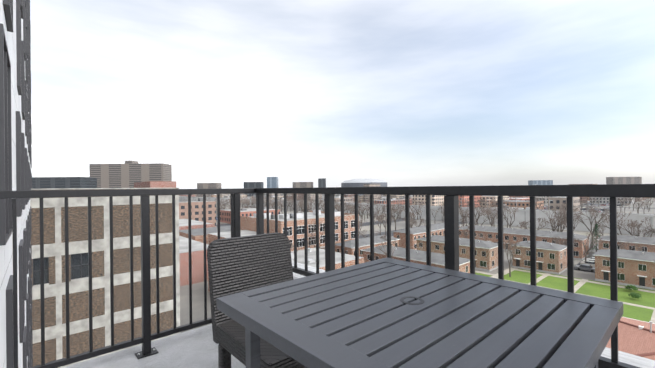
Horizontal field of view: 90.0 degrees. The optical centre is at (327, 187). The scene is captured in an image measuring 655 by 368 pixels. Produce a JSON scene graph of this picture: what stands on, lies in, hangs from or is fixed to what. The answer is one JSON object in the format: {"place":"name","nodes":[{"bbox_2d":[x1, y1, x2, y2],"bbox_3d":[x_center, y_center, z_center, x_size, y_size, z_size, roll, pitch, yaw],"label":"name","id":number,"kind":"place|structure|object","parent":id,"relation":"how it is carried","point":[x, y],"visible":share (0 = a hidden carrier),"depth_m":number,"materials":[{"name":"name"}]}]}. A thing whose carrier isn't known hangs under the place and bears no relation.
{"place":"outdoors","nodes":[
{"label":"outdoors","id":0,"kind":"place"},
{"bbox_2d":[30,0,654,188],"label":"sky","id":1,"kind":"structure","parent":0,"point":[230,93],"materials":[{"name":"white"}]},
{"bbox_2d":[179,194,654,332],"bbox_3d":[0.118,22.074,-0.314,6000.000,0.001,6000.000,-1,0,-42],"label":"ground","id":2,"kind":"structure","parent":0,"point":[197,301],"depth_m":95.73,"materials":[{"name":"grey concrete"}]},
{"bbox_2d":[0,0,30,367],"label":"building wall","id":3,"kind":"structure","parent":2,"relation":"on","point":[6,261],"depth_m":6.09,"materials":[{"name":"white paint"}]},
{"bbox_2d":[0,0,32,367],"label":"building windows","id":4,"kind":"structure","parent":3,"relation":"in","point":[23,169],"depth_m":7.64,"materials":[{"name":"grey glass"}]},
{"bbox_2d":[62,324,245,367],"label":"balcony slab","id":5,"kind":"structure","parent":3,"relation":"attached to","point":[196,348],"depth_m":2.11,"materials":[{"name":"grey concrete"}]},
{"bbox_2d":[207,233,306,367],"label":"chair","id":6,"kind":"object","parent":5,"relation":"on","point":[241,264],"visible":0.38,"depth_m":1.64,"materials":[{"name":"wicker"}]},
{"bbox_2d":[0,184,654,367],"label":"railing","id":7,"kind":"object","parent":5,"relation":"on","point":[451,210],"visible":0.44,"depth_m":1.85,"materials":[{"name":"black metal"}]},
{"bbox_2d":[216,257,622,367],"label":"table","id":8,"kind":"object","parent":5,"relation":"on","point":[361,315],"visible":1,"depth_m":0.80,"materials":[{"name":"metal"}]},
{"bbox_2d":[400,296,424,304],"bbox_3d":[0.241,0.355,0.930,0.069,0.070,0.069,-1,0,-42],"label":"table ring","id":9,"kind":"object","parent":8,"relation":"in","point":[422,301],"visible":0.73,"depth_m":0.93,"materials":[{"name":"grey metal"}]},
{"bbox_2d":[30,181,179,367],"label":"brick loft building","id":10,"kind":"structure","parent":2,"relation":"on","point":[54,277],"depth_m":30.85,"materials":[{"name":"brick"}]},
{"bbox_2d":[179,219,363,291],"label":"flat buildings","id":11,"kind":"structure","parent":2,"relation":"on","point":[197,248],"depth_m":77.86,"materials":[{"name":"orange brick"}]},
{"bbox_2d":[208,210,358,251],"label":"school building","id":12,"kind":"structure","parent":2,"relation":"on","point":[247,226],"depth_m":98.93,"materials":[{"name":"orange brick"}]},
{"bbox_2d":[32,161,641,196],"bbox_3d":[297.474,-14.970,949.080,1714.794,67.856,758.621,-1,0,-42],"label":"distant buildings","id":13,"kind":"structure","parent":2,"relation":"on","point":[128,174],"depth_m":513.82,"materials":[{"name":"grey concrete"}]},
{"bbox_2d":[341,179,386,194],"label":"building","id":14,"kind":"structure","parent":2,"relation":"on","point":[356,183],"depth_m":853.37,"materials":[{"name":"grey"}]},
{"bbox_2d":[335,235,399,256],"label":"townhouse row","id":15,"kind":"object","parent":2,"relation":"on","point":[364,243],"visible":0.33,"depth_m":91.57,"materials":[{"name":"orange brick"}]},
{"bbox_2d":[179,182,649,226],"bbox_3d":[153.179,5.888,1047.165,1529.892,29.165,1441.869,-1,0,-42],"label":"city buildings","id":16,"kind":"structure","parent":2,"relation":"on","point":[197,211],"depth_m":278.97,"materials":[{"name":"brown brick"}]},
{"bbox_2d":[361,245,469,272],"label":"townhouse row","id":17,"kind":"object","parent":2,"relation":"on","point":[419,257],"visible":0.21,"depth_m":74.04,"materials":[{"name":"orange brick"}]},
{"bbox_2d":[179,194,654,235],"bbox_3d":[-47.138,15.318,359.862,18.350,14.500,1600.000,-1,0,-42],"label":"trees","id":18,"kind":"object","parent":2,"relation":"on","point":[521,215],"visible":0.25,"depth_m":177.82,"materials":[{"name":"plant"}]},
{"bbox_2d":[182,194,654,219],"bbox_3d":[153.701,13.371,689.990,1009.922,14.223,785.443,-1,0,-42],"label":"buildings","id":19,"kind":"structure","parent":2,"relation":"on","point":[539,199],"depth_m":261.09,"materials":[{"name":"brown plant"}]},
{"bbox_2d":[216,203,623,271],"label":"parked cars","id":20,"kind":"object","parent":2,"relation":"on","point":[588,264],"visible":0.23,"depth_m":88.02,"materials":[{"name":"grey paint"}]},
{"bbox_2d":[216,196,625,272],"bbox_3d":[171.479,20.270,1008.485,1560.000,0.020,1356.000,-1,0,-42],"label":"local streets","id":21,"kind":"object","parent":2,"relation":"on","point":[367,224],"depth_m":204.49,"materials":[{"name":"grey asphalt"}]},
{"bbox_2d":[393,223,461,249],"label":"townhouse row","id":22,"kind":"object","parent":2,"relation":"on","point":[419,232],"visible":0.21,"depth_m":115.46,"materials":[{"name":"orange brick"}]},
{"bbox_2d":[214,195,654,276],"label":"bare trees","id":23,"kind":"object","parent":2,"relation":"on","point":[394,210],"visible":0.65,"depth_m":127.94,"materials":[{"name":"brown plant"}]},
{"bbox_2d":[216,195,654,238],"bbox_3d":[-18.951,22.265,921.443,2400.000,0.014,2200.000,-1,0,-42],"label":"streets","id":24,"kind":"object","parent":2,"relation":"on","point":[378,234],"visible":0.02,"depth_m":193.66,"materials":[{"name":"grey asphalt"}]},
{"bbox_2d":[415,235,497,271],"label":"townhouse row","id":25,"kind":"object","parent":2,"relation":"on","point":[486,255],"visible":0.52,"depth_m":88.27,"materials":[{"name":"beige brick"}]},
{"bbox_2d":[413,195,529,207],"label":"midrise buildings","id":26,"kind":"structure","parent":2,"relation":"on","point":[433,200],"depth_m":299.75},
{"bbox_2d":[459,225,589,259],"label":"townhouse row","id":27,"kind":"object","parent":2,"relation":"on","point":[490,234],"visible":0.54,"depth_m":108.82,"materials":[{"name":"orange brick"}]},
{"bbox_2d":[512,241,566,274],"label":"townhouse row","id":28,"kind":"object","parent":2,"relation":"on","point":[551,258],"visible":0.88,"depth_m":83.86,"materials":[{"name":"beige brick"}]},
{"bbox_2d":[475,269,654,321],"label":"lawn","id":29,"kind":"structure","parent":2,"relation":"on","point":[647,299],"depth_m":67.68,"materials":[{"name":"green plant"}]},
{"bbox_2d":[475,267,654,323],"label":"sidewalks","id":30,"kind":"structure","parent":29,"relation":"on","point":[578,285],"depth_m":73.91,"materials":[{"name":"grey concrete"}]},
{"bbox_2d":[625,284,641,298],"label":"shrubs","id":31,"kind":"object","parent":29,"relation":"on","point":[633,294],"visible":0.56,"depth_m":63.38,"materials":[{"name":"green plant"}]},
{"bbox_2d":[590,224,599,251],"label":"evergreen tree","id":32,"kind":"object","parent":2,"relation":"on","point":[596,232],"visible":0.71,"depth_m":105.65,"materials":[{"name":"green plant"}]},
{"bbox_2d":[593,249,654,289],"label":"townhouse row","id":33,"kind":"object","parent":2,"relation":"on","point":[636,268],"visible":0.94,"depth_m":71.42,"materials":[{"name":"orange brick"}]},
{"bbox_2d":[598,235,654,251],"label":"townhouse row","id":34,"kind":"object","parent":2,"relation":"on","point":[646,244],"visible":0.31,"depth_m":91.77,"materials":[{"name":"beige brick"}]},
{"bbox_2d":[292,261,654,367],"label":"roof","id":35,"kind":"structure","parent":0,"point":[633,360],"depth_m":1.19,"materials":[{"name":"white concrete"}]},
{"bbox_2d":[606,317,654,359],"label":"red roof house","id":36,"kind":"structure","parent":0,"point":[636,337],"depth_m":31.49,"materials":[{"name":"orange brick"}]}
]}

